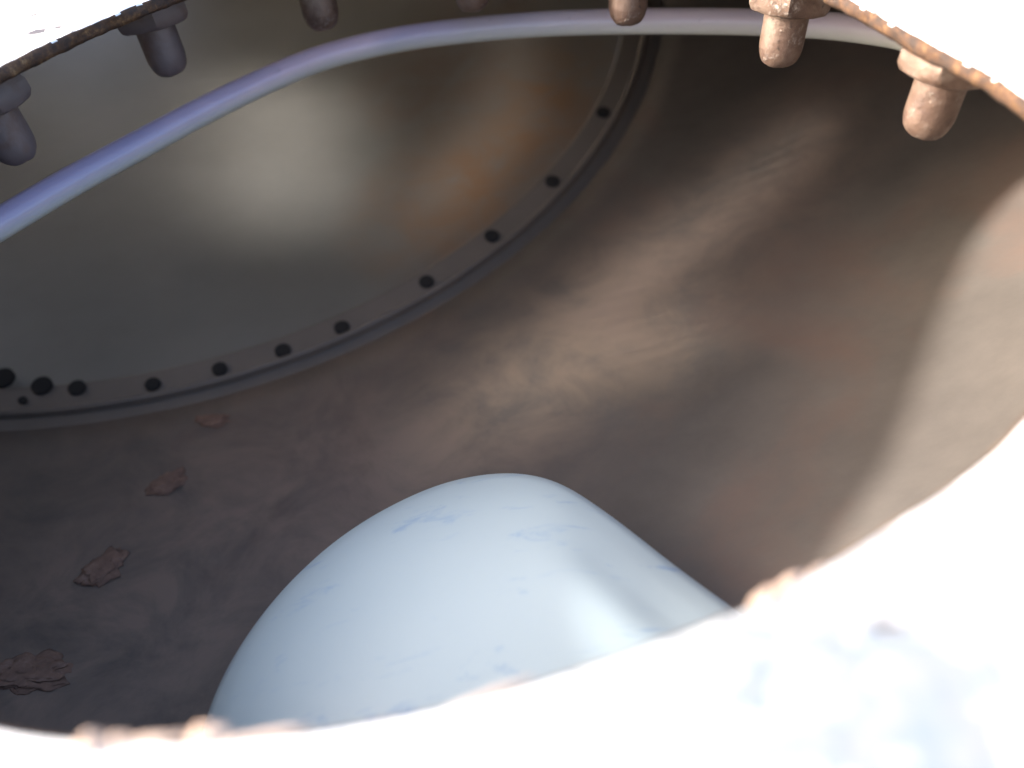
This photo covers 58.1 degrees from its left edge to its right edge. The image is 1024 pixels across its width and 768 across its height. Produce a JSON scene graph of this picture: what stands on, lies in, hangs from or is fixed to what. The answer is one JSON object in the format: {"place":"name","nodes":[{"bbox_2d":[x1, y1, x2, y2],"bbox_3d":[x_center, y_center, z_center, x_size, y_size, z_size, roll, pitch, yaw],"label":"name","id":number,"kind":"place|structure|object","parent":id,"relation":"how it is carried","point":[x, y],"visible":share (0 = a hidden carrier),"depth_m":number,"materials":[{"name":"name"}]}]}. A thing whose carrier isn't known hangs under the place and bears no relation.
{"place":"outdoors","nodes":[
{"label":"outdoors","id":0,"kind":"place"},
{"label":"ground","id":1,"kind":"structure","parent":0,"visible":0},
{"bbox_2d":[0,0,1023,743],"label":"metal tank","id":2,"kind":"object","parent":1,"relation":"on","point":[734,322],"visible":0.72,"depth_m":0.64,"materials":[{"name":"metal"}]},
{"bbox_2d":[0,649,72,694],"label":"rust flake","id":3,"kind":"object","parent":2,"relation":"in","point":[25,673],"visible":1,"depth_m":0.46,"materials":[{"name":"brown metal"}]},
{"bbox_2d":[73,546,129,587],"bbox_3d":[-0.232,0.105,0.527,0.027,0.005,0.032,12,38,21],"label":"rust flake","id":4,"kind":"object","parent":2,"relation":"in","point":[101,570],"visible":1,"depth_m":0.52,"materials":[{"name":"brown metal"}]},
{"bbox_2d":[144,466,187,495],"bbox_3d":[-0.217,0.063,0.580,0.029,0.004,0.020,-32,47,-29],"label":"rust flake","id":5,"kind":"object","parent":2,"relation":"in","point":[167,483],"visible":1,"depth_m":0.58,"materials":[{"name":"brown metal"}]},
{"bbox_2d":[194,414,230,427],"bbox_3d":[-0.202,0.024,0.622,0.027,0.004,0.014,3,43,9],"label":"rust flake","id":6,"kind":"object","parent":2,"relation":"in","point":[215,420],"visible":1,"depth_m":0.62,"materials":[{"name":"brown metal"}]},
{"bbox_2d":[0,8,901,242],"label":"curved tube","id":7,"kind":"object","parent":2,"relation":"attached to","point":[27,207],"visible":0.8,"depth_m":0.55,"materials":[{"name":"purple plastic"}]},
{"bbox_2d":[205,473,736,738],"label":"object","id":8,"kind":"object","parent":2,"relation":"in","point":[447,595],"visible":0.66,"depth_m":0.35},
{"bbox_2d":[0,0,1023,767],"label":"opening flange","id":9,"kind":"object","parent":2,"relation":"attached to","point":[898,644],"visible":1,"depth_m":0.16,"materials":[{"name":"white paint"}]}
]}

